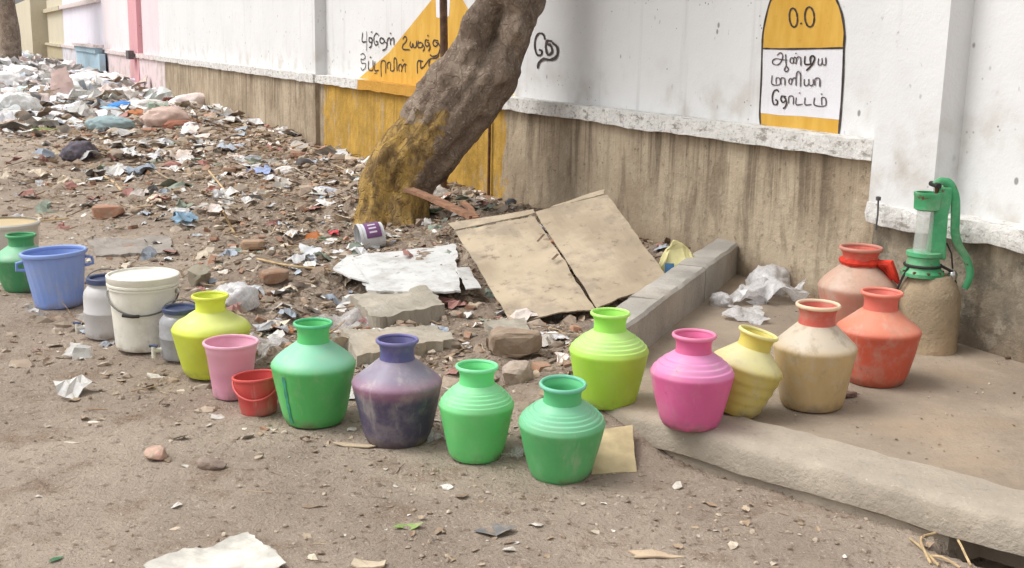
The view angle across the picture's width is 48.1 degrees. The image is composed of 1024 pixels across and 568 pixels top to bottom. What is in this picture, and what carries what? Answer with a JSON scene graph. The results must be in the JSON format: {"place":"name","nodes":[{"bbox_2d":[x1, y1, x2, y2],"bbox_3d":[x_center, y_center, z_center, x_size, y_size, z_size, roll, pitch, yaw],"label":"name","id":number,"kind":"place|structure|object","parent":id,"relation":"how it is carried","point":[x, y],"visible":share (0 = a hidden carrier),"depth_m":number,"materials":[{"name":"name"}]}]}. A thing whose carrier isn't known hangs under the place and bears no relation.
{"place":"outdoors","nodes":[
{"label":"outdoors","id":0,"kind":"place"},
{"bbox_2d":[0,57,1013,567],"bbox_3d":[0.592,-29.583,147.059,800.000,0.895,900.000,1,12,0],"label":"ground","id":1,"kind":"structure","parent":0,"point":[76,505],"depth_m":3.98,"materials":[{"name":"soil"}]},
{"bbox_2d":[0,0,21,59],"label":"tree","id":2,"kind":"object","parent":1,"relation":"on","point":[10,41],"visible":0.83,"depth_m":37.87,"materials":[{"name":"brown plant"}]},
{"bbox_2d":[0,71,22,83],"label":"heap bag","id":3,"kind":"object","parent":1,"relation":"on","point":[9,77],"visible":0.51,"depth_m":26.96,"materials":[{"name":"plastic"}]},
{"bbox_2d":[0,232,38,292],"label":"green water pot","id":4,"kind":"object","parent":1,"relation":"on","point":[12,280],"visible":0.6,"depth_m":6.71,"materials":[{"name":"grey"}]},
{"bbox_2d":[0,216,40,250],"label":"pale tub","id":5,"kind":"object","parent":1,"relation":"on","point":[10,224],"visible":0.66,"depth_m":7.43,"materials":[{"name":"beige plastic"}]},
{"bbox_2d":[0,92,43,110],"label":"heap bag","id":6,"kind":"object","parent":1,"relation":"on","point":[24,101],"visible":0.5,"depth_m":20.93,"materials":[{"name":"plastic"}]},
{"bbox_2d":[10,65,38,72],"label":"heap bag","id":7,"kind":"object","parent":1,"relation":"on","point":[16,69],"visible":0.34,"depth_m":29.58,"materials":[{"name":"plastic"}]},
{"bbox_2d":[20,59,49,67],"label":"heap bag","id":8,"kind":"object","parent":1,"relation":"on","point":[34,64],"visible":0.37,"depth_m":33.88,"materials":[{"name":"plastic"}]},
{"bbox_2d":[15,245,93,309],"bbox_3d":[-2.558,-0.036,6.441,0.386,0.316,0.363,-2,12,1],"label":"blue bucket","id":9,"kind":"object","parent":1,"relation":"on","point":[55,274],"visible":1,"depth_m":6.34,"materials":[{"name":"plastic"}]},
{"bbox_2d":[50,66,73,93],"bbox_3d":[-9.679,-4.325,24.784,0.582,0.764,0.331,-2,12,-14],"label":"broken board","id":10,"kind":"object","parent":1,"relation":"on","point":[61,80],"visible":0.69,"depth_m":24.75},
{"bbox_2d":[51,104,74,111],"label":"white bag","id":11,"kind":"object","parent":1,"relation":"on","point":[59,108],"visible":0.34,"depth_m":20.90,"materials":[{"name":"plastic"}]},
{"bbox_2d":[59,140,98,160],"bbox_3d":[-5.085,-1.573,13.452,0.395,0.217,0.396,3,12,9],"label":"dark bag","id":12,"kind":"object","parent":1,"relation":"on","point":[73,151],"visible":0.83,"depth_m":13.32,"materials":[{"name":"plastic"}]},
{"bbox_2d":[69,76,94,87],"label":"heap bag","id":13,"kind":"object","parent":1,"relation":"on","point":[78,78],"visible":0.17,"depth_m":26.38,"materials":[{"name":"plastic"}]},
{"bbox_2d":[69,72,96,78],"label":"heap bag","id":14,"kind":"object","parent":1,"relation":"on","point":[88,75],"visible":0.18,"depth_m":28.50,"materials":[{"name":"plastic"}]},
{"bbox_2d":[71,43,105,70],"bbox_3d":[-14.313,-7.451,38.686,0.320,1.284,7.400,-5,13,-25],"label":"storage bin","id":15,"kind":"object","parent":1,"relation":"on","point":[90,55],"visible":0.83,"depth_m":37.19,"materials":[{"name":"blue paint"}]},
{"bbox_2d":[73,268,114,339],"bbox_3d":[-2.038,0.091,5.749,0.238,0.336,0.223,7,13,27],"label":"milky water can","id":16,"kind":"object","parent":1,"relation":"on","point":[98,320],"visible":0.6,"depth_m":5.66,"materials":[{"name":"white plastic"}]},
{"bbox_2d":[82,167,111,175],"bbox_3d":[-4.476,-1.193,12.268,0.286,0.124,0.366,-9,16,-40],"label":"grey rag","id":17,"kind":"object","parent":1,"relation":"on","point":[90,172],"visible":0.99,"depth_m":12.22,"materials":[{"name":"fabric"}]},
{"bbox_2d":[92,204,124,219],"bbox_3d":[-3.332,-0.596,9.472,0.258,0.120,0.164,-1,12,-11],"label":"brick fragment","id":18,"kind":"object","parent":1,"relation":"on","point":[104,211],"visible":0.99,"depth_m":9.40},
{"bbox_2d":[84,115,136,129],"bbox_3d":[-6.107,-2.450,17.397,0.758,0.212,0.410,1,12,0],"label":"blue grey sack","id":19,"kind":"object","parent":1,"relation":"on","point":[102,122],"visible":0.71,"depth_m":17.27,"materials":[{"name":"fabric"}]},
{"bbox_2d":[99,72,129,80],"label":"heap bag","id":20,"kind":"object","parent":1,"relation":"on","point":[113,75],"visible":0.44,"depth_m":29.35,"materials":[{"name":"plastic"}]},
{"bbox_2d":[107,149,124,157],"bbox_3d":[-4.630,-1.522,13.395,0.213,0.112,0.161,4,12,13],"label":"rubble stone","id":21,"kind":"object","parent":1,"relation":"on","point":[116,153],"visible":0.95,"depth_m":13.34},
{"bbox_2d":[107,100,130,107],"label":"blue bag","id":22,"kind":"object","parent":1,"relation":"on","point":[117,104],"visible":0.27,"depth_m":21.50,"materials":[{"name":"plastic"}]},
{"bbox_2d":[0,50,244,132],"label":"garbage pile","id":23,"kind":"object","parent":1,"relation":"on","point":[101,88],"visible":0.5,"depth_m":23.47,"materials":[{"name":"plastic"}]},
{"bbox_2d":[5,56,153,134],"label":"heap flakes","id":24,"kind":"object","parent":23,"relation":"on","point":[53,98],"visible":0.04,"depth_m":22.61,"materials":[{"name":"plastic"}]},
{"bbox_2d":[111,87,138,98],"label":"heap bag","id":25,"kind":"object","parent":1,"relation":"on","point":[133,93],"visible":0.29,"depth_m":24.23,"materials":[{"name":"plastic"}]},
{"bbox_2d":[86,235,174,256],"bbox_3d":[-2.743,-0.264,8.276,0.581,0.080,0.753,-4,13,-23],"label":"concrete slab","id":26,"kind":"object","parent":1,"relation":"on","point":[108,246],"depth_m":8.19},
{"bbox_2d":[124,163,154,174],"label":"blue grey bag","id":27,"kind":"object","parent":1,"relation":"on","point":[130,170],"visible":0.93,"depth_m":12.37,"materials":[{"name":"plastic"}]},
{"bbox_2d":[105,267,179,352],"bbox_3d":[-1.769,0.125,5.516,0.344,0.357,0.348,1,12,0],"label":"white pail","id":28,"kind":"object","parent":1,"relation":"on","point":[140,297],"visible":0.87,"depth_m":5.40,"materials":[{"name":"plastic"}]},
{"bbox_2d":[128,99,170,109],"bbox_3d":[-6.638,-3.281,20.977,0.778,0.206,0.363,-1,12,-8],"label":"white sack","id":29,"kind":"object","parent":1,"relation":"on","point":[143,103],"visible":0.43,"depth_m":20.85,"materials":[{"name":"plastic"}]},
{"bbox_2d":[146,140,161,147],"bbox_3d":[-4.675,-1.827,14.961,0.207,0.123,0.154,0,12,-6],"label":"rubble stone","id":30,"kind":"object","parent":1,"relation":"on","point":[155,143],"visible":0.91,"depth_m":14.90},
{"bbox_2d":[143,445,167,459],"bbox_3d":[-1.290,0.614,4.159,0.081,0.051,0.099,-10,17,-44],"label":"reddish stone","id":31,"kind":"object","parent":1,"relation":"on","point":[156,452],"visible":1,"depth_m":4.13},
{"bbox_2d":[140,106,191,126],"bbox_3d":[-5.374,-2.608,17.795,0.787,0.300,0.553,-5,13,-28],"label":"pinkish sack","id":32,"kind":"object","parent":1,"relation":"on","point":[158,116],"visible":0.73,"depth_m":17.59,"materials":[{"name":"fabric"}]},
{"bbox_2d":[149,299,194,361],"bbox_3d":[-1.559,0.208,5.359,0.229,0.268,0.202,1,12,0],"label":"water dispenser","id":33,"kind":"object","parent":1,"relation":"on","point":[171,316],"visible":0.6,"depth_m":5.29,"materials":[{"name":"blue plastic"}]},
{"bbox_2d":[161,149,192,159],"bbox_3d":[-3.971,-1.520,13.535,0.425,0.132,0.296,6,13,22],"label":"white rag","id":34,"kind":"object","parent":1,"relation":"on","point":[179,152],"visible":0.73,"depth_m":13.55,"materials":[{"name":"fabric"}]},
{"bbox_2d":[161,120,192,128],"bbox_3d":[-4.990,-2.394,17.228,0.527,0.148,0.257,-4,13,-22],"label":"brown sack","id":35,"kind":"object","parent":1,"relation":"on","point":[170,124],"visible":0.48,"depth_m":17.13,"materials":[{"name":"fabric"}]},
{"bbox_2d":[171,211,197,223],"bbox_3d":[-2.602,-0.530,9.062,0.223,0.097,0.297,-6,14,-30],"label":"blue bag scrap","id":36,"kind":"object","parent":1,"relation":"on","point":[189,217],"visible":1,"depth_m":9.05,"materials":[{"name":"plastic"}]},
{"bbox_2d":[168,93,204,106],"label":"heap bag","id":37,"kind":"object","parent":1,"relation":"on","point":[198,98],"visible":0.29,"depth_m":22.05,"materials":[{"name":"plastic"}]},
{"bbox_2d":[188,264,210,285],"bbox_3d":[-1.909,-0.046,6.990,0.172,0.139,0.132,11,16,40],"label":"round stone","id":38,"kind":"object","parent":1,"relation":"on","point":[198,273],"visible":0.94,"depth_m":6.95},
{"bbox_2d":[171,291,250,379],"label":"yellow green water pot","id":39,"kind":"object","parent":1,"relation":"on","point":[210,315],"visible":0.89,"depth_m":5.04,"materials":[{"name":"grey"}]},
{"bbox_2d":[196,457,226,469],"bbox_3d":[-1.068,0.641,4.078,0.106,0.045,0.072,3,12,7],"label":"grey stone","id":40,"kind":"object","parent":1,"relation":"on","point":[207,463],"visible":1,"depth_m":4.05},
{"bbox_2d":[143,532,285,567],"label":"paper sheet","id":41,"kind":"object","parent":1,"relation":"on","point":[245,550],"visible":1,"depth_m":3.33,"materials":[{"name":"paper"}]},
{"bbox_2d":[212,189,224,199],"bbox_3d":[-2.637,-0.793,10.288,0.117,0.142,0.055,11,-32,-17],"label":"plastic scrap","id":42,"kind":"object","parent":1,"relation":"on","point":[217,193],"visible":0.89,"depth_m":10.29,"materials":[{"name":"plastic"}]},
{"bbox_2d":[202,334,258,400],"bbox_3d":[-1.187,0.356,4.854,0.234,0.240,0.234,1,12,0],"label":"pale pink bucket","id":43,"kind":"object","parent":1,"relation":"on","point":[229,356],"visible":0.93,"depth_m":4.78,"materials":[{"name":"plastic"}]},
{"bbox_2d":[212,281,259,310],"bbox_3d":[-1.518,0.060,6.265,0.272,0.150,0.216,11,15,39],"label":"white plastic bag","id":44,"kind":"object","parent":1,"relation":"on","point":[245,295],"visible":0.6,"depth_m":6.20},
{"bbox_2d":[241,239,265,250],"bbox_3d":[-1.872,-0.280,8.294,0.168,0.078,0.107,1,12,0],"label":"brick fragment","id":45,"kind":"object","parent":1,"relation":"on","point":[252,244],"visible":0.94,"depth_m":8.25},
{"bbox_2d":[231,369,276,416],"bbox_3d":[-1.038,0.447,4.675,0.196,0.158,0.198,-3,10,1],"label":"red bucket","id":46,"kind":"object","parent":1,"relation":"on","point":[255,392],"visible":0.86,"depth_m":4.61,"materials":[{"name":"plastic"}]},
{"bbox_2d":[246,165,275,173],"bbox_3d":[-2.524,-1.142,11.565,0.271,0.106,0.224,6,13,22],"label":"blue white wrapper","id":47,"kind":"object","parent":1,"relation":"on","point":[266,169],"visible":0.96,"depth_m":11.56,"materials":[{"name":"plastic"}]},
{"bbox_2d":[250,332,289,361],"bbox_3d":[-1.145,0.276,5.413,0.278,0.107,0.203,-10,16,-43],"label":"clear plastic bag","id":48,"kind":"object","parent":1,"relation":"on","point":[277,340],"visible":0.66,"depth_m":5.38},
{"bbox_2d":[259,268,288,284],"bbox_3d":[-1.450,-0.047,6.988,0.178,0.084,0.116,-5,13,-28],"label":"brick fragment","id":49,"kind":"object","parent":1,"relation":"on","point":[274,276],"visible":1,"depth_m":6.94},
{"bbox_2d":[274,166,296,174],"bbox_3d":[-2.392,-1.187,12.010,0.267,0.100,0.217,-2,12,-15],"label":"white bottle","id":50,"kind":"object","parent":1,"relation":"on","point":[285,170],"visible":0.56,"depth_m":11.95,"materials":[{"name":"plastic"}]},
{"bbox_2d":[256,258,330,270],"bbox_3d":[-1.387,-0.119,7.228,0.496,0.057,0.071,3,12,11],"label":"stick","id":51,"kind":"object","parent":1,"relation":"on","point":[283,264],"visible":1,"depth_m":7.21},
{"bbox_2d":[299,243,321,257],"bbox_3d":[-1.357,-0.221,7.752,0.190,0.080,0.172,1,12,0],"label":"broken cup","id":52,"kind":"object","parent":1,"relation":"on","point":[306,249],"visible":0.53,"depth_m":7.78,"materials":[{"name":"white plastic"}]},
{"bbox_2d":[270,317,355,428],"bbox_3d":[-0.785,0.347,4.545,0.336,0.406,0.331,-4,13,-24],"label":"tall green water pot","id":53,"kind":"object","parent":1,"relation":"on","point":[313,367],"visible":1,"depth_m":4.45,"materials":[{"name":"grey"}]},
{"bbox_2d":[305,231,321,238],"bbox_3d":[-1.478,-0.354,8.758,0.212,0.056,0.142,-1,24,-11],"label":"orange wrapper","id":54,"kind":"object","parent":1,"relation":"on","point":[315,234],"visible":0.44,"depth_m":8.75,"materials":[{"name":"plastic"}]},
{"bbox_2d":[0,101,662,442],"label":"rubble gravel","id":55,"kind":"structure","parent":1,"relation":"on","point":[208,409],"depth_m":9.26,"materials":[{"name":"stone"}]},
{"bbox_2d":[0,106,664,446],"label":"litter flakes","id":56,"kind":"object","parent":1,"relation":"on","point":[536,373],"visible":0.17,"depth_m":8.68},
{"bbox_2d":[0,98,665,441],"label":"dirt clods","id":57,"kind":"object","parent":1,"relation":"on","point":[448,382],"visible":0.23,"depth_m":9.38,"materials":[{"name":"soil"}]},
{"bbox_2d":[0,99,665,438],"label":"brick crumbs","id":58,"kind":"object","parent":1,"relation":"on","point":[540,366],"visible":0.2,"depth_m":9.03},
{"bbox_2d":[0,97,668,417],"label":"plastic litter","id":59,"kind":"object","parent":1,"relation":"on","point":[73,387],"visible":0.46,"depth_m":9.88,"materials":[{"name":"plastic"}]},
{"bbox_2d":[0,104,670,438],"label":"leaf litter","id":60,"kind":"object","parent":1,"relation":"on","point":[46,360],"visible":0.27,"depth_m":9.43,"materials":[{"name":"plant"}]},
{"bbox_2d":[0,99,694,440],"bbox_3d":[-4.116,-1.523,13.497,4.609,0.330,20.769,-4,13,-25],"label":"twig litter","id":61,"kind":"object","parent":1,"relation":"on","point":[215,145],"visible":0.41,"depth_m":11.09,"materials":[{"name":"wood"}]},
{"bbox_2d":[331,442,375,447],"bbox_3d":[-0.598,0.606,4.326,0.174,0.012,0.041,3,12,7],"label":"wood chip","id":62,"kind":"object","parent":1,"relation":"on","point":[344,444],"visible":1,"depth_m":4.32,"materials":[{"name":"wood"}]},
{"bbox_2d":[351,558,385,567],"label":"cardboard scrap","id":63,"kind":"object","parent":1,"relation":"on","point":[357,563],"visible":1,"depth_m":3.34,"materials":[{"name":"cardboard"}]},
{"bbox_2d":[354,221,385,247],"bbox_3d":[-1.014,-0.339,8.199,0.185,0.212,0.212,-11,59,-20],"label":"discarded tub","id":64,"kind":"object","parent":1,"relation":"on","point":[373,233],"visible":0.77,"depth_m":8.12,"materials":[{"name":"white plastic"}]},
{"bbox_2d":[351,333,441,448],"bbox_3d":[-0.437,0.401,4.364,0.342,0.401,0.344,3,12,8],"label":"purple water pot","id":65,"kind":"object","parent":1,"relation":"on","point":[396,385],"visible":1,"depth_m":4.26,"materials":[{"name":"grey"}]},
{"bbox_2d":[350,285,444,328],"bbox_3d":[-0.615,0.154,6.348,0.458,0.160,0.756,-3,12,-17],"label":"concrete slab","id":66,"kind":"object","parent":1,"relation":"on","point":[424,305],"depth_m":6.24,"materials":[{"name":"concrete"}]},
{"bbox_2d":[318,306,380,330],"bbox_3d":[-0.857,0.185,6.093,0.334,0.118,0.413,5,12,17],"label":"clear plastic bag","id":67,"kind":"object","parent":66,"relation":"on","point":[356,315],"visible":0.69,"depth_m":6.05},
{"bbox_2d":[341,325,453,366],"bbox_3d":[-0.555,0.299,5.596,0.679,0.153,0.397,-8,15,-36],"label":"concrete slab","id":68,"kind":"object","parent":1,"relation":"on","point":[362,346],"depth_m":5.51,"materials":[{"name":"concrete"}]},
{"bbox_2d":[333,244,481,293],"bbox_3d":[-0.681,-0.097,7.076,0.830,0.106,1.110,-1,12,-11],"label":"broken white board","id":69,"kind":"object","parent":1,"relation":"on","point":[380,272],"visible":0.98,"depth_m":7.03,"materials":[{"name":"laminate"}]},
{"bbox_2d":[393,522,422,529],"bbox_3d":[-0.326,0.759,3.597,0.097,0.015,0.045,-3,12,-17],"label":"green leaf","id":70,"kind":"object","parent":1,"relation":"on","point":[413,525],"visible":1,"depth_m":3.60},
{"bbox_2d":[427,429,444,442],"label":"clear plastic bag","id":71,"kind":"object","parent":1,"relation":"on","point":[432,434],"visible":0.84,"depth_m":4.37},
{"bbox_2d":[403,187,479,218],"bbox_3d":[-0.497,-0.567,7.991,0.109,0.024,0.820,-8,22,-38],"label":"wooden plank","id":72,"kind":"object","parent":1,"relation":"on","point":[450,206],"visible":0.98,"depth_m":7.96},
{"bbox_2d":[439,0,447,187],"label":"wooden pole","id":73,"kind":"object","parent":1,"relation":"on","point":[443,29],"visible":0.24,"depth_m":10.51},
{"bbox_2d":[351,0,545,229],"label":"leaning tree","id":74,"kind":"object","parent":1,"relation":"on","point":[465,89],"visible":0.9,"depth_m":8.74,"materials":[{"name":"brown plant"}]},
{"bbox_2d":[0,117,927,567],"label":"grit","id":75,"kind":"object","parent":1,"relation":"on","point":[682,563],"visible":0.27,"depth_m":4.03,"materials":[{"name":"gravel"}]},
{"bbox_2d":[0,122,933,567],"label":"dirt flakes","id":76,"kind":"object","parent":1,"relation":"on","point":[674,486],"visible":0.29,"depth_m":4.00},
{"bbox_2d":[2,134,934,567],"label":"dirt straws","id":77,"kind":"object","parent":1,"relation":"on","point":[270,368],"visible":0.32,"depth_m":4.25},
{"bbox_2d":[460,201,478,218],"bbox_3d":[-0.288,-0.505,7.874,0.064,0.020,0.483,-2,17,-14],"label":"wooden plank","id":78,"kind":"object","parent":1,"relation":"on","point":[467,206],"visible":0.85,"depth_m":7.93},
{"bbox_2d":[439,359,513,464],"bbox_3d":[-0.131,0.465,4.210,0.280,0.351,0.274,-9,15,-39],"label":"mint green water pot","id":79,"kind":"object","parent":1,"relation":"on","point":[476,404],"visible":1,"depth_m":4.12,"materials":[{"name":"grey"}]},
{"bbox_2d":[5,126,949,567],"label":"dirt leaves","id":80,"kind":"object","parent":1,"relation":"on","point":[817,528],"visible":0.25,"depth_m":3.86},
{"bbox_2d":[474,523,514,535],"bbox_3d":[-0.053,0.771,3.592,0.093,0.018,0.100,11,16,40],"label":"grey leaf","id":81,"kind":"object","parent":1,"relation":"on","point":[498,529],"visible":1,"depth_m":3.60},
{"bbox_2d":[484,317,529,335],"bbox_3d":[-0.009,0.236,5.775,0.226,0.087,0.364,-1,12,-11],"label":"broken plank","id":82,"kind":"object","parent":1,"relation":"on","point":[490,325],"visible":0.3,"depth_m":5.82,"materials":[{"name":"wood"}]},
{"bbox_2d":[502,446,524,458],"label":"clear plastic bag","id":83,"kind":"object","parent":1,"relation":"on","point":[521,449],"visible":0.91,"depth_m":4.19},
{"bbox_2d":[488,326,541,358],"bbox_3d":[0.016,0.272,5.376,0.246,0.138,0.156,-1,12,-8],"label":"stone block","id":84,"kind":"object","parent":1,"relation":"on","point":[510,342],"depth_m":5.31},
{"bbox_2d":[502,360,533,386],"bbox_3d":[0.026,0.396,4.938,0.134,0.140,0.164,3,12,7],"label":"pink grey stone","id":85,"kind":"object","parent":1,"relation":"on","point":[516,371],"visible":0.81,"depth_m":4.88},
{"bbox_2d":[15,0,1023,362],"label":"boundary wall","id":86,"kind":"structure","parent":1,"relation":"on","point":[795,138],"depth_m":7.44,"materials":[{"name":"white paint"}]},
{"bbox_2d":[487,126,490,195],"bbox_3d":[-0.208,-1.093,10.369,0.042,0.959,0.042,1,12,0],"label":"drain pipe","id":87,"kind":"object","parent":86,"relation":"attached to","point":[489,160],"visible":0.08,"depth_m":10.36,"materials":[{"name":"metal"}]},
{"bbox_2d":[448,189,664,320],"bbox_3d":[0.294,-0.202,6.788,1.033,0.552,1.327,-3,13,-19],"label":"flattened cardboard box","id":88,"kind":"object","parent":1,"relation":"on","point":[521,263],"visible":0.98,"depth_m":6.71,"materials":[{"name":"cardboard"}]},
{"bbox_2d":[518,374,605,484],"bbox_3d":[0.175,0.508,4.037,0.307,0.346,0.307,1,16,0],"label":"sea green water pot","id":89,"kind":"object","parent":1,"relation":"on","point":[562,423],"visible":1,"depth_m":3.94,"materials":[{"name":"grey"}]},
{"bbox_2d":[591,425,636,474],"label":"board square","id":90,"kind":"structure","parent":1,"relation":"on","point":[615,454],"depth_m":4.18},
{"bbox_2d":[628,549,682,558],"bbox_3d":[0.444,0.812,3.442,0.187,0.019,0.059,1,12,-3],"label":"cardboard scrap","id":91,"kind":"object","parent":1,"relation":"on","point":[650,553],"visible":1,"depth_m":3.43,"materials":[{"name":"cardboard"}]},
{"bbox_2d":[590,238,737,347],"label":"side kerb","id":92,"kind":"structure","parent":1,"relation":"on","point":[661,306],"depth_m":6.00,"materials":[{"name":"concrete"}]},
{"bbox_2d":[659,240,694,272],"bbox_3d":[0.969,-0.107,6.677,0.238,0.321,0.166,-6,15,1],"label":"yellow carton","id":93,"kind":"object","parent":1,"relation":"on","point":[675,253],"visible":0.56,"depth_m":6.62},
{"bbox_2d":[603,392,1023,567],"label":"front kerb","id":94,"kind":"structure","parent":1,"relation":"on","point":[977,517],"depth_m":3.85,"materials":[{"name":"concrete"}]},
{"bbox_2d":[569,307,648,409],"bbox_3d":[0.379,0.289,4.507,0.313,0.371,0.315,3,12,10],"label":"lime water pot","id":95,"kind":"object","parent":94,"relation":"on","point":[609,352],"visible":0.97,"depth_m":4.41,"materials":[{"name":"green"}]},
{"bbox_2d":[650,328,734,431],"bbox_3d":[0.664,0.349,4.226,0.311,0.345,0.305,-7,15,-35],"label":"pink water pot","id":96,"kind":"object","parent":94,"relation":"on","point":[692,374],"visible":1,"depth_m":4.13,"materials":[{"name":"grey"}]},
{"bbox_2d":[909,538,939,566],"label":"straw","id":97,"kind":"object","parent":1,"relation":"on","point":[929,555],"visible":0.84,"depth_m":3.45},
{"bbox_2d":[923,532,971,566],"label":"straw","id":98,"kind":"object","parent":1,"relation":"on","point":[960,544],"visible":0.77,"depth_m":3.52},
{"bbox_2d":[638,274,1023,489],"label":"pavement","id":99,"kind":"structure","parent":0,"point":[970,438],"depth_m":4.56,"materials":[{"name":"concrete"}]},
{"bbox_2d":[709,292,732,307],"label":"clear plastic bag","id":100,"kind":"object","parent":99,"relation":"on","point":[720,299],"visible":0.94,"depth_m":6.28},
{"bbox_2d":[722,305,769,324],"bbox_3d":[1.244,0.154,6.047,0.256,0.066,0.308,5,12,17],"label":"grey plastic bag","id":101,"kind":"object","parent":99,"relation":"on","point":[753,315],"visible":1,"depth_m":6.02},
{"bbox_2d":[714,325,782,418],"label":"tilted yellow water pot","id":102,"kind":"object","parent":99,"relation":"on","point":[748,358],"visible":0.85,"depth_m":4.32,"materials":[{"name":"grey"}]},
{"bbox_2d":[730,284,768,302],"bbox_3d":[1.287,0.061,6.417,0.296,0.098,0.241,-6,14,-30],"label":"clear plastic bag","id":103,"kind":"object","parent":99,"relation":"on","point":[737,296],"visible":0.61,"depth_m":6.36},
{"bbox_2d":[745,264,790,295],"bbox_3d":[1.498,-0.032,6.715,0.269,0.165,0.327,9,14,32],"label":"grey plastic bag","id":104,"kind":"object","parent":99,"relation":"on","point":[778,272],"visible":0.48,"depth_m":6.65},
{"bbox_2d":[740,277,808,304],"bbox_3d":[1.471,0.039,6.449,0.403,0.170,0.321,1,12,-1],"label":"grey plastic bag","id":105,"kind":"object","parent":99,"relation":"on","point":[766,288],"visible":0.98,"depth_m":6.38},
{"bbox_2d":[773,299,857,412],"bbox_3d":[1.200,0.280,4.546,0.329,0.417,0.325,-3,13,-18],"label":"tan water pot","id":106,"kind":"object","parent":99,"relation":"on","point":[815,348],"visible":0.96,"depth_m":4.45,"materials":[{"name":"beige"}]},
{"bbox_2d":[817,243,898,323],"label":"faded red water pot","id":107,"kind":"object","parent":99,"relation":"on","point":[843,285],"visible":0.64,"depth_m":5.45,"materials":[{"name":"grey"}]},
{"bbox_2d":[839,256,899,283],"bbox_3d":[1.702,-0.072,5.513,0.197,0.116,0.269,-5,14,-29],"label":"red cloth strip","id":108,"kind":"object","parent":107,"relation":"attached to","point":[888,268],"visible":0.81,"depth_m":5.45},
{"bbox_2d":[836,287,921,387],"bbox_3d":[1.564,0.223,4.900,0.351,0.396,0.357,7,13,25],"label":"orange red water pot","id":109,"kind":"object","parent":99,"relation":"on","point":[881,331],"visible":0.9,"depth_m":4.79,"materials":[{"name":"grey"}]},
{"bbox_2d":[751,294,1023,465],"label":"platform grit","id":110,"kind":"object","parent":99,"relation":"on","point":[1013,424],"visible":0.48,"depth_m":4.48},
{"bbox_2d":[896,177,973,355],"bbox_3d":[1.988,-0.081,5.425,0.306,0.852,0.308,12,16,41],"label":"hand pump","id":111,"kind":"object","parent":99,"relation":"on","point":[929,304],"visible":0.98,"depth_m":5.36,"materials":[{"name":"metal"}]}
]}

